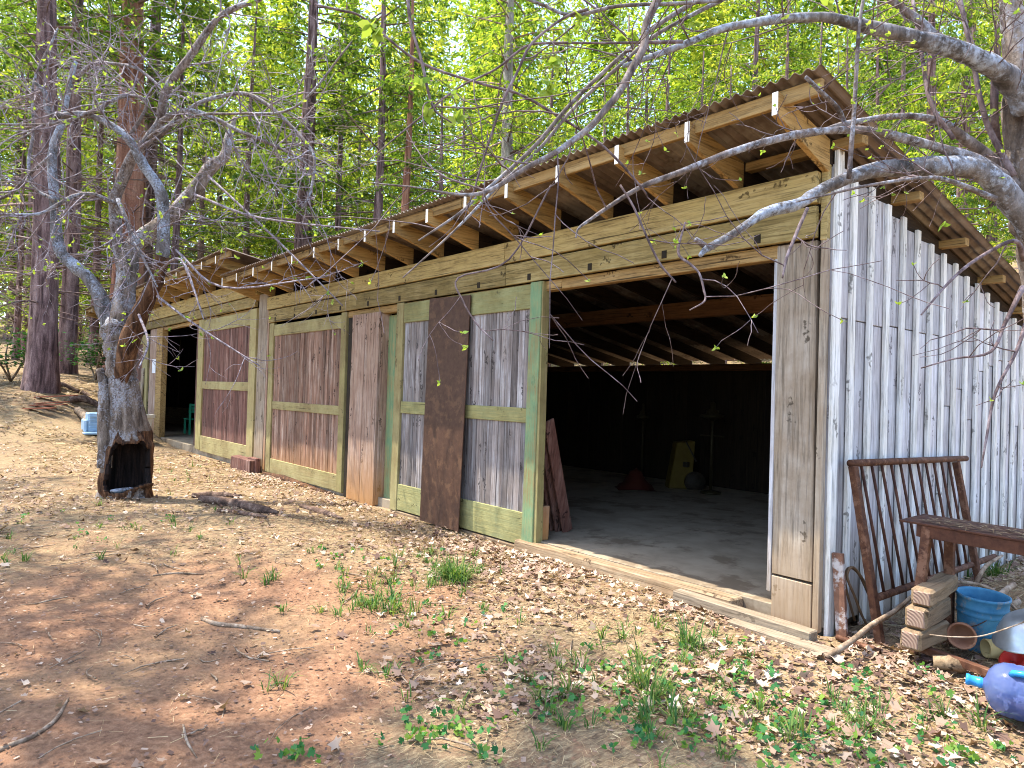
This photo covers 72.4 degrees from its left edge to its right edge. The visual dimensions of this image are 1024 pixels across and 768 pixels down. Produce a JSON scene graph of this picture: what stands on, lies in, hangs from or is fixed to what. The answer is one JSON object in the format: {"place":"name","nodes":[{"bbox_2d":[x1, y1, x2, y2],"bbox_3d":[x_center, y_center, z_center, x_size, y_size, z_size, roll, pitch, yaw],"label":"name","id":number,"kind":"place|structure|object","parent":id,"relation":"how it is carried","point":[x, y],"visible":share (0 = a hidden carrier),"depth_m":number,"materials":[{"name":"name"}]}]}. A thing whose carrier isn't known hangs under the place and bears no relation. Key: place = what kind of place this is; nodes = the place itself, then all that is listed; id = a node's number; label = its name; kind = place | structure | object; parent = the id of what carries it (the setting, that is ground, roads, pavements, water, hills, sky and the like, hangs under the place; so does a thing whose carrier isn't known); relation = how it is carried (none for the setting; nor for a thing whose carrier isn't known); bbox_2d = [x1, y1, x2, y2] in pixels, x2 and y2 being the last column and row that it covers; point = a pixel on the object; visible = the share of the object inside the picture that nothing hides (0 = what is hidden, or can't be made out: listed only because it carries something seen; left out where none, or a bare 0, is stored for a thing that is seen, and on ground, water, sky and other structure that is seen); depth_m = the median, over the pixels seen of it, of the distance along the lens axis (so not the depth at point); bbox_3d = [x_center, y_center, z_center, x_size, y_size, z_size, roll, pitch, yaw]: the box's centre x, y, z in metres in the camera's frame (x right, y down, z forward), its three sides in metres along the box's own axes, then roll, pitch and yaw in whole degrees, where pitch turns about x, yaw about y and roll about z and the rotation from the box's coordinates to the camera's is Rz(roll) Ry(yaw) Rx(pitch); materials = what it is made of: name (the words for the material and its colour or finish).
{"place":"outdoors","nodes":[
{"label":"outdoors","id":0,"kind":"place"},
{"bbox_2d":[0,0,1007,323],"label":"sky","id":1,"kind":"structure","parent":0,"point":[376,2],"materials":[{"name":"white"}]},
{"bbox_2d":[0,231,1023,767],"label":"ground","id":2,"kind":"structure","parent":0,"point":[122,715],"depth_m":4.36,"materials":[{"name":"soil"}]},
{"bbox_2d":[0,325,65,381],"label":"bush","id":3,"kind":"object","parent":2,"relation":"on","point":[6,364],"visible":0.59,"depth_m":20.72,"materials":[{"name":"green plant"}]},
{"bbox_2d":[0,697,69,751],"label":"stick","id":4,"kind":"object","parent":2,"relation":"on","point":[25,739],"visible":0.97,"depth_m":3.11,"materials":[{"name":"wood"}]},
{"bbox_2d":[0,275,88,354],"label":"young maple","id":5,"kind":"object","parent":2,"relation":"on","point":[24,305],"visible":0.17,"depth_m":31.50,"materials":[{"name":"green plant"}]},
{"bbox_2d":[0,8,91,338],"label":"conifer","id":6,"kind":"object","parent":2,"relation":"on","point":[12,284],"visible":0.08,"depth_m":45.05,"materials":[{"name":"plant"}]},
{"bbox_2d":[0,7,94,359],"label":"conifer","id":7,"kind":"object","parent":2,"relation":"on","point":[17,315],"visible":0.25,"depth_m":29.01,"materials":[{"name":"plant"}]},
{"bbox_2d":[0,0,110,349],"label":"conifer","id":8,"kind":"object","parent":2,"relation":"on","point":[29,198],"visible":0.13,"depth_m":35.99,"materials":[{"name":"plant"}]},
{"bbox_2d":[0,95,111,334],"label":"conifer","id":9,"kind":"object","parent":2,"relation":"on","point":[87,244],"visible":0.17,"depth_m":34.13,"materials":[{"name":"plant"}]},
{"bbox_2d":[60,326,105,379],"bbox_3d":[-14.204,-1.044,23.750,2.828,1.847,2.255,2,-1,7],"label":"bush","id":10,"kind":"object","parent":2,"relation":"on","point":[98,363],"visible":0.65,"depth_m":23.58,"materials":[{"name":"green plant"}]},
{"bbox_2d":[81,412,96,434],"bbox_3d":[-10.168,0.966,17.196,0.690,0.520,0.810,2,-1,-40],"label":"blue tub","id":11,"kind":"object","parent":2,"relation":"on","point":[89,424],"visible":0.42,"depth_m":17.03,"materials":[{"name":"plastic"}]},
{"bbox_2d":[0,1,184,364],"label":"conifer","id":12,"kind":"object","parent":2,"relation":"on","point":[99,205],"visible":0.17,"depth_m":29.94,"materials":[{"name":"plant"}]},
{"bbox_2d":[0,0,218,393],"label":"conifer","id":13,"kind":"object","parent":2,"relation":"on","point":[41,373],"visible":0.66,"depth_m":19.86,"materials":[{"name":"green wood"}]},
{"bbox_2d":[0,0,238,373],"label":"conifer","id":14,"kind":"object","parent":2,"relation":"on","point":[70,281],"visible":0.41,"depth_m":24.89,"materials":[{"name":"plant"}]},
{"bbox_2d":[58,65,185,323],"bbox_3d":[-20.742,-9.226,37.055,6.853,16.559,6.307,2,-1,-24],"label":"conifer","id":15,"kind":"object","parent":2,"relation":"on","point":[107,215],"visible":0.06,"depth_m":36.71,"materials":[{"name":"plant"}]},
{"bbox_2d":[0,0,264,369],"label":"conifer","id":16,"kind":"object","parent":2,"relation":"on","point":[131,201],"visible":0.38,"depth_m":26.78,"materials":[{"name":"plant"}]},
{"bbox_2d":[0,365,286,493],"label":"straw","id":17,"kind":"object","parent":2,"relation":"on","point":[80,457],"visible":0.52,"depth_m":14.16,"materials":[{"name":"plant"}]},
{"bbox_2d":[57,1,234,300],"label":"conifer","id":18,"kind":"object","parent":2,"relation":"on","point":[158,28],"visible":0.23,"depth_m":30.88,"materials":[{"name":"plant"}]},
{"bbox_2d":[103,79,195,266],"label":"conifer","id":19,"kind":"object","parent":2,"relation":"on","point":[173,176],"visible":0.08,"depth_m":44.16,"materials":[{"name":"plant"}]},
{"bbox_2d":[0,373,338,521],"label":"leaf drift","id":20,"kind":"object","parent":2,"relation":"on","point":[139,504],"visible":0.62,"depth_m":12.25,"materials":[{"name":"brown plant"}]},
{"bbox_2d":[90,1,250,271],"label":"conifer","id":21,"kind":"object","parent":2,"relation":"on","point":[176,228],"visible":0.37,"depth_m":29.13,"materials":[{"name":"plant"}]},
{"bbox_2d":[107,33,274,286],"bbox_3d":[-15.652,-9.459,36.227,6.904,18.125,7.501,1,-1,40],"label":"conifer","id":22,"kind":"object","parent":2,"relation":"on","point":[199,239],"visible":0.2,"depth_m":35.99,"materials":[{"name":"plant"}]},
{"bbox_2d":[0,0,385,499],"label":"gnarled tree","id":23,"kind":"object","parent":2,"relation":"on","point":[125,454],"visible":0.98,"depth_m":9.23,"materials":[{"name":"grey plant"}]},
{"bbox_2d":[179,86,255,266],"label":"conifer","id":24,"kind":"object","parent":2,"relation":"on","point":[220,198],"visible":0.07,"depth_m":48.02,"materials":[{"name":"plant"}]},
{"bbox_2d":[197,495,278,513],"bbox_3d":[-3.458,1.562,8.995,1.410,0.168,0.271,1,-1,25],"label":"bark slab","id":25,"kind":"object","parent":2,"relation":"on","point":[243,504],"depth_m":9.03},
{"bbox_2d":[200,616,279,632],"bbox_3d":[-1.846,1.627,4.703,0.641,0.037,0.068,1,-1,19],"label":"stick","id":26,"kind":"object","parent":2,"relation":"on","point":[218,624],"visible":0.98,"depth_m":4.71,"materials":[{"name":"wood"}]},
{"bbox_2d":[183,3,327,258],"bbox_3d":[-12.140,-9.143,32.947,7.640,18.461,7.032,2,-1,-9],"label":"conifer","id":27,"kind":"object","parent":2,"relation":"on","point":[247,194],"visible":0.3,"depth_m":32.91,"materials":[{"name":"plant"}]},
{"bbox_2d":[218,91,326,255],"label":"conifer","id":28,"kind":"object","parent":2,"relation":"on","point":[291,195],"visible":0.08,"depth_m":40.11,"materials":[{"name":"plant"}]},
{"bbox_2d":[177,0,406,248],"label":"conifer","id":29,"kind":"object","parent":2,"relation":"on","point":[308,83],"visible":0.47,"depth_m":29.78,"materials":[{"name":"plant"}]},
{"bbox_2d":[253,45,362,241],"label":"conifer","id":30,"kind":"object","parent":2,"relation":"on","point":[315,150],"visible":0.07,"depth_m":49.73,"materials":[{"name":"plant"}]},
{"bbox_2d":[250,1,400,254],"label":"conifer","id":31,"kind":"object","parent":2,"relation":"on","point":[340,162],"visible":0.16,"depth_m":33.91,"materials":[{"name":"plant"}]},
{"bbox_2d":[319,117,385,231],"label":"conifer","id":32,"kind":"object","parent":2,"relation":"on","point":[358,182],"visible":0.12,"depth_m":44.07,"materials":[{"name":"plant"}]},
{"bbox_2d":[357,580,417,615],"bbox_3d":[-0.890,1.553,5.153,0.700,0.174,0.492,8,-6,-83],"label":"grass clump","id":33,"kind":"object","parent":2,"relation":"on","point":[373,606],"visible":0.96,"depth_m":5.05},
{"bbox_2d":[289,0,486,226],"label":"conifer","id":34,"kind":"object","parent":2,"relation":"on","point":[384,54],"visible":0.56,"depth_m":28.15,"materials":[{"name":"plant"}]},
{"bbox_2d":[348,0,457,217],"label":"conifer","id":35,"kind":"object","parent":2,"relation":"on","point":[407,156],"visible":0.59,"depth_m":26.09,"materials":[{"name":"plant"}]},
{"bbox_2d":[355,38,458,212],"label":"conifer","id":36,"kind":"object","parent":2,"relation":"on","point":[370,170],"visible":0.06,"depth_m":49.62,"materials":[{"name":"plant"}]},
{"bbox_2d":[372,68,471,217],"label":"conifer","id":37,"kind":"object","parent":2,"relation":"on","point":[441,139],"visible":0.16,"depth_m":36.18,"materials":[{"name":"plant"}]},
{"bbox_2d":[420,295,470,531],"bbox_3d":[-0.802,0.305,8.204,0.087,2.696,0.848,2,-1,-40],"label":"metal sheet","id":38,"kind":"object","parent":2,"relation":"on","point":[443,434],"visible":1,"depth_m":8.17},
{"bbox_2d":[424,548,483,586],"bbox_3d":[-0.481,1.533,5.917,0.645,0.264,0.697,2,-1,-40],"label":"grass clump","id":39,"kind":"object","parent":2,"relation":"on","point":[449,572],"visible":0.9,"depth_m":5.90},
{"bbox_2d":[436,96,487,196],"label":"conifer","id":40,"kind":"object","parent":2,"relation":"on","point":[464,143],"visible":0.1,"depth_m":42.13,"materials":[{"name":"plant"}]},
{"bbox_2d":[211,472,719,628],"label":"sill leaves","id":41,"kind":"object","parent":2,"relation":"on","point":[636,586],"visible":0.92,"depth_m":6.54,"materials":[{"name":"plant"}]},
{"bbox_2d":[0,0,1015,341],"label":"distant wood","id":42,"kind":"object","parent":2,"relation":"on","point":[704,50],"visible":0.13,"depth_m":47.45,"materials":[{"name":"leaves"},{"name":"bark"}]},
{"bbox_2d":[0,462,1016,767],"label":"grass","id":43,"kind":"structure","parent":2,"relation":"on","point":[644,708],"depth_m":3.70,"materials":[{"name":"plant"}]},
{"bbox_2d":[407,0,612,196],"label":"conifer","id":44,"kind":"object","parent":2,"relation":"on","point":[526,120],"visible":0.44,"depth_m":21.85,"materials":[{"name":"plant"}]},
{"bbox_2d":[0,460,1019,767],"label":"pine needles","id":45,"kind":"object","parent":2,"relation":"on","point":[654,602],"visible":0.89,"depth_m":4.86,"materials":[{"name":"plant"}]},
{"bbox_2d":[0,459,1023,767],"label":"leaf crumbs","id":46,"kind":"object","parent":2,"relation":"on","point":[340,757],"visible":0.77,"depth_m":4.12,"materials":[{"name":"brown plant"}]},
{"bbox_2d":[0,460,1023,767],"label":"fallen leaves","id":47,"kind":"object","parent":2,"relation":"on","point":[834,674],"depth_m":4.18,"materials":[{"name":"plant"}]},
{"bbox_2d":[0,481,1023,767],"bbox_3d":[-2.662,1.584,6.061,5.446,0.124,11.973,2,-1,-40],"label":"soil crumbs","id":48,"kind":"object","parent":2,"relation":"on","point":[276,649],"visible":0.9,"depth_m":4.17,"materials":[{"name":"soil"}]},
{"bbox_2d":[20,509,1017,767],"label":"weeds","id":49,"kind":"object","parent":2,"relation":"on","point":[640,731],"visible":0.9,"depth_m":3.36,"materials":[{"name":"green plant"}]},
{"bbox_2d":[500,34,601,366],"bbox_3d":[1.576,-7.322,31.749,6.819,17.901,7.409,2,-1,-9],"label":"conifer","id":50,"kind":"object","parent":2,"relation":"on","point":[552,99],"visible":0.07,"depth_m":32.04,"materials":[{"name":"plant"}]},
{"bbox_2d":[83,64,1023,636],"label":"wooden shed","id":51,"kind":"structure","parent":2,"relation":"on","point":[817,404],"depth_m":7.26,"materials":[{"name":"wood"}]},
{"bbox_2d":[136,334,149,413],"bbox_3d":[-11.232,-0.074,20.985,0.059,2.730,2.620,2,-1,-40],"label":"sliding door","id":52,"kind":"structure","parent":51,"relation":"in","point":[145,364],"depth_m":20.14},
{"bbox_2d":[195,308,258,458],"bbox_3d":[-6.019,0.032,14.630,0.059,2.960,3.700,2,-1,-40],"label":"sliding door","id":53,"kind":"structure","parent":51,"relation":"in","point":[229,433],"depth_m":14.45,"materials":[{"name":"wood"}]},
{"bbox_2d":[265,312,348,492],"bbox_3d":[-3.469,0.256,11.590,0.059,2.685,3.120,2,-1,-40],"label":"sliding door","id":54,"kind":"structure","parent":51,"relation":"in","point":[307,388],"depth_m":11.39,"materials":[{"name":"wood"}]},
{"bbox_2d":[383,315,396,498],"bbox_3d":[-0.978,0.355,8.785,0.059,2.580,2.300,2,-1,-40],"label":"sliding door","id":55,"kind":"structure","parent":51,"relation":"in","point":[392,318],"depth_m":9.57,"materials":[{"name":"wood"}]},
{"bbox_2d":[390,281,549,542],"bbox_3d":[-0.614,0.305,8.141,0.104,2.705,2.875,2,-1,-40],"label":"sliding door","id":56,"kind":"structure","parent":51,"relation":"in","point":[502,482],"depth_m":7.60,"materials":[{"name":"wood"}]},
{"bbox_2d":[542,505,549,539],"bbox_3d":[0.275,1.410,7.145,0.150,0.345,0.167,2,-1,-40],"label":"door block","id":57,"kind":"structure","parent":51,"relation":"in","point":[546,508],"depth_m":7.10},
{"bbox_2d":[544,436,561,531],"bbox_3d":[0.432,1.030,7.422,0.071,1.177,0.601,1,-1,30],"label":"leaning board","id":58,"kind":"object","parent":51,"relation":"on","point":[553,499],"visible":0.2,"depth_m":7.42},
{"bbox_2d":[545,418,571,532],"bbox_3d":[0.488,0.986,7.380,0.058,1.259,0.609,1,-1,33],"label":"leaning board","id":59,"kind":"object","parent":51,"relation":"on","point":[557,474],"visible":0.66,"depth_m":7.36,"materials":[{"name":"wood"}]},
{"bbox_2d":[615,468,656,491],"bbox_3d":[1.984,1.519,11.255,0.601,0.334,0.501,2,-1,0],"label":"red tarp","id":60,"kind":"object","parent":51,"relation":"on","point":[634,479],"visible":1,"depth_m":11.10,"materials":[{"name":"fabric"}]},
{"bbox_2d":[665,440,705,489],"bbox_3d":[2.864,1.348,11.550,0.589,0.835,0.384,2,-1,0],"label":"yellow machine","id":61,"kind":"object","parent":51,"relation":"on","point":[681,474],"visible":0.98,"depth_m":11.44,"materials":[{"name":"paint"}]},
{"bbox_2d":[700,402,724,494],"bbox_3d":[3.133,0.996,10.976,0.364,1.440,0.358,2,-1,0],"label":"lamp stand","id":62,"kind":"object","parent":51,"relation":"on","point":[712,414],"visible":1,"depth_m":10.95,"materials":[{"name":"black metal"}]},
{"bbox_2d":[845,566,867,624],"bbox_3d":[2.479,1.524,4.931,0.401,0.514,0.101,2,-1,-27],"label":"hose loop","id":63,"kind":"object","parent":51,"relation":"hanging from","point":[848,569],"visible":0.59,"depth_m":4.88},
{"bbox_2d":[582,81,624,365],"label":"conifer","id":64,"kind":"object","parent":2,"relation":"on","point":[604,136],"visible":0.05,"depth_m":38.13,"materials":[{"name":"plant"}]},
{"bbox_2d":[236,0,1023,467],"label":"arching tree","id":65,"kind":"object","parent":2,"relation":"on","point":[998,178],"visible":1,"depth_m":2.70,"materials":[{"name":"grey plant"}]},
{"bbox_2d":[589,15,675,364],"bbox_3d":[3.694,-5.293,24.056,5.001,14.887,4.603,2,-1,-39],"label":"conifer","id":66,"kind":"object","parent":2,"relation":"on","point":[622,111],"visible":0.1,"depth_m":24.13,"materials":[{"name":"plant"}]},
{"bbox_2d":[622,44,664,126],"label":"conifer","id":67,"kind":"object","parent":2,"relation":"on","point":[645,102],"visible":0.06,"depth_m":48.20,"materials":[{"name":"plant"}]},
{"bbox_2d":[598,640,693,705],"bbox_3d":[0.716,1.550,3.775,0.498,0.265,0.574,2,-1,-16],"label":"grass clump","id":68,"kind":"object","parent":2,"relation":"on","point":[644,682],"visible":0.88,"depth_m":3.78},
{"bbox_2d":[630,20,707,364],"bbox_3d":[6.788,-7.271,29.936,6.946,16.783,6.393,2,-1,-9],"label":"conifer","id":69,"kind":"object","parent":2,"relation":"on","point":[665,102],"visible":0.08,"depth_m":29.98,"materials":[{"name":"plant"}]},
{"bbox_2d":[654,613,719,652],"bbox_3d":[1.115,1.570,4.482,0.494,0.224,0.316,1,-1,35],"label":"grass clump","id":70,"kind":"object","parent":2,"relation":"on","point":[682,636],"visible":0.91,"depth_m":4.46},
{"bbox_2d":[680,51,720,361],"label":"conifer","id":71,"kind":"object","parent":2,"relation":"on","point":[702,91],"visible":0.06,"depth_m":36.16,"materials":[{"name":"plant"}]},
{"bbox_2d":[694,66,771,363],"bbox_3d":[8.088,-5.237,26.156,6.691,13.284,5.565,2,-1,9],"label":"conifer","id":72,"kind":"object","parent":2,"relation":"on","point":[716,99],"visible":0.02,"depth_m":26.08,"materials":[{"name":"plant"}]},
{"bbox_2d":[673,588,816,641],"bbox_3d":[1.642,1.663,5.055,0.105,0.105,1.110,2,-1,-40],"label":"plank","id":73,"kind":"object","parent":2,"relation":"on","point":[720,607],"visible":0.82,"depth_m":4.99,"materials":[{"name":"wood"}]},
{"bbox_2d":[699,0,828,93],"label":"conifer","id":74,"kind":"object","parent":2,"relation":"on","point":[754,71],"visible":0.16,"depth_m":32.95,"materials":[{"name":"plant"}]},
{"bbox_2d":[739,0,824,77],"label":"conifer","id":75,"kind":"object","parent":2,"relation":"on","point":[786,3],"visible":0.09,"depth_m":46.30,"materials":[{"name":"plant"}]},
{"bbox_2d":[727,618,840,661],"bbox_3d":[1.776,1.698,4.669,0.160,0.052,0.775,2,-1,-40],"label":"plank","id":76,"kind":"object","parent":2,"relation":"on","point":[797,643],"visible":0.68,"depth_m":4.62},
{"bbox_2d":[741,0,830,94],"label":"conifer","id":77,"kind":"object","parent":2,"relation":"on","point":[787,68],"visible":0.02,"depth_m":24.07,"materials":[{"name":"plant"}]},
{"bbox_2d":[805,22,844,75],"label":"conifer","id":78,"kind":"object","parent":2,"relation":"on","point":[821,47],"visible":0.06,"depth_m":34.18,"materials":[{"name":"plant"}]},
{"bbox_2d":[832,552,847,637],"bbox_3d":[2.241,1.444,4.783,0.035,0.575,0.114,2,-1,-40],"label":"steel offcut","id":79,"kind":"object","parent":2,"relation":"on","point":[839,589],"visible":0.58,"depth_m":4.77,"materials":[{"name":"paint"}]},
{"bbox_2d":[828,14,893,127],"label":"conifer","id":80,"kind":"object","parent":2,"relation":"on","point":[844,55],"visible":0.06,"depth_m":28.16,"materials":[{"name":"plant"}]},
{"bbox_2d":[824,595,910,658],"bbox_3d":[2.359,1.532,4.507,0.919,0.375,0.080,2,-1,-26],"label":"branch pole","id":81,"kind":"object","parent":2,"relation":"on","point":[858,635],"visible":0.88,"depth_m":4.44,"materials":[{"name":"beige plant"}]},
{"bbox_2d":[845,0,936,157],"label":"conifer","id":82,"kind":"object","parent":2,"relation":"on","point":[876,85],"visible":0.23,"depth_m":24.02,"materials":[{"name":"plant"}]},
{"bbox_2d":[871,1,940,157],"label":"conifer","id":83,"kind":"object","parent":2,"relation":"on","point":[903,89],"visible":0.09,"depth_m":30.09,"materials":[{"name":"plant"}]},
{"bbox_2d":[814,556,1023,682],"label":"fallen leaves","id":84,"kind":"object","parent":2,"relation":"on","point":[927,659],"visible":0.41,"depth_m":4.69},
{"bbox_2d":[847,456,997,644],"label":"rusty gate","id":85,"kind":"structure","parent":2,"relation":"on","point":[875,597],"depth_m":5.17,"materials":[{"name":"metal"}]},
{"bbox_2d":[900,620,949,651],"bbox_3d":[2.595,1.570,4.394,0.431,0.126,0.124,2,-1,-37],"label":"timber block","id":86,"kind":"object","parent":2,"relation":"on","point":[916,640],"depth_m":4.29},
{"bbox_2d":[905,596,950,630],"bbox_3d":[2.646,1.441,4.445,0.512,0.134,0.130,2,-1,-43],"label":"timber block","id":87,"kind":"object","parent":86,"relation":"on","point":[920,617],"depth_m":4.30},
{"bbox_2d":[911,572,957,607],"bbox_3d":[2.729,1.322,4.510,0.126,0.110,0.637,1,-1,45],"label":"timber block","id":88,"kind":"object","parent":87,"relation":"on","point":[935,589],"depth_m":4.38,"materials":[{"name":"wood"}]},
{"bbox_2d":[840,0,1015,256],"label":"conifer","id":89,"kind":"object","parent":2,"relation":"on","point":[930,131],"visible":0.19,"depth_m":16.04,"materials":[{"name":"plant"}]},
{"bbox_2d":[851,555,1023,663],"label":"gable straw","id":90,"kind":"object","parent":2,"relation":"on","point":[903,613],"visible":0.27,"depth_m":5.29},
{"bbox_2d":[932,655,965,673],"bbox_3d":[2.622,1.680,4.198,0.171,0.102,0.116,1,-1,26],"label":"wood chunk","id":91,"kind":"object","parent":2,"relation":"on","point":[945,662],"visible":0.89,"depth_m":4.17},
{"bbox_2d":[883,0,1015,250],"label":"conifer","id":92,"kind":"object","parent":2,"relation":"on","point":[962,202],"visible":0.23,"depth_m":17.77,"materials":[{"name":"plant"}]},
{"bbox_2d":[906,34,992,235],"bbox_3d":[16.746,-7.186,26.961,5.439,13.284,6.540,1,-1,35],"label":"conifer","id":93,"kind":"object","parent":2,"relation":"on","point":[953,194],"visible":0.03,"depth_m":26.89,"materials":[{"name":"plant"}]},
{"bbox_2d":[913,0,1004,231],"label":"conifer","id":94,"kind":"object","parent":2,"relation":"on","point":[973,30],"visible":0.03,"depth_m":44.32,"materials":[{"name":"plant"}]},
{"bbox_2d":[899,514,1023,676],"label":"metal bench","id":95,"kind":"object","parent":2,"relation":"on","point":[951,533],"visible":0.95,"depth_m":4.43,"materials":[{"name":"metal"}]},
{"bbox_2d":[947,622,976,649],"bbox_3d":[2.874,1.587,4.463,0.162,0.165,0.174,1,-1,37],"label":"clay pot","id":96,"kind":"object","parent":2,"relation":"on","point":[962,629],"visible":0.98,"depth_m":4.45,"materials":[{"name":"ceramic"}]},
{"bbox_2d":[909,0,1023,265],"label":"conifer","id":97,"kind":"object","parent":2,"relation":"on","point":[989,238],"visible":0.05,"depth_m":26.06,"materials":[{"name":"plant"}]},
{"bbox_2d":[939,0,1023,273],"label":"conifer","id":98,"kind":"object","parent":2,"relation":"on","point":[990,214],"visible":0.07,"depth_m":23.47,"materials":[{"name":"plant"}]},
{"bbox_2d":[953,586,1011,653],"bbox_3d":[3.100,1.561,4.611,0.312,0.374,0.312,2,-1,-40],"label":"blue bucket","id":99,"kind":"object","parent":2,"relation":"on","point":[982,611],"visible":0.77,"depth_m":4.53,"materials":[{"name":"plastic"}]},
{"bbox_2d":[980,639,1003,658],"bbox_3d":[3.141,1.681,4.424,0.294,0.126,0.116,2,-1,3],"label":"plant pot","id":100,"kind":"object","parent":2,"relation":"on","point":[989,648],"visible":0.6,"depth_m":4.41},
{"bbox_2d":[965,561,1021,578],"bbox_3d":[4.310,1.709,6.453,0.669,0.306,0.664,2,-1,-40],"label":"grass clump","id":101,"kind":"object","parent":2,"relation":"on","point":[995,570],"visible":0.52,"depth_m":6.35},
{"bbox_2d":[965,662,1023,721],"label":"water jug","id":102,"kind":"object","parent":2,"relation":"on","point":[1001,685],"visible":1,"depth_m":3.53,"materials":[{"name":"blue plastic"}]},
{"bbox_2d":[992,608,1023,654],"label":"metal bowl","id":103,"kind":"object","parent":2,"relation":"on","point":[1011,640],"visible":0.97,"depth_m":4.13,"materials":[{"name":"metal"}]},
{"bbox_2d":[998,651,1023,665],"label":"red bowl","id":104,"kind":"object","parent":2,"relation":"on","point":[1007,657],"visible":0.49,"depth_m":4.30,"materials":[{"name":"plastic"}]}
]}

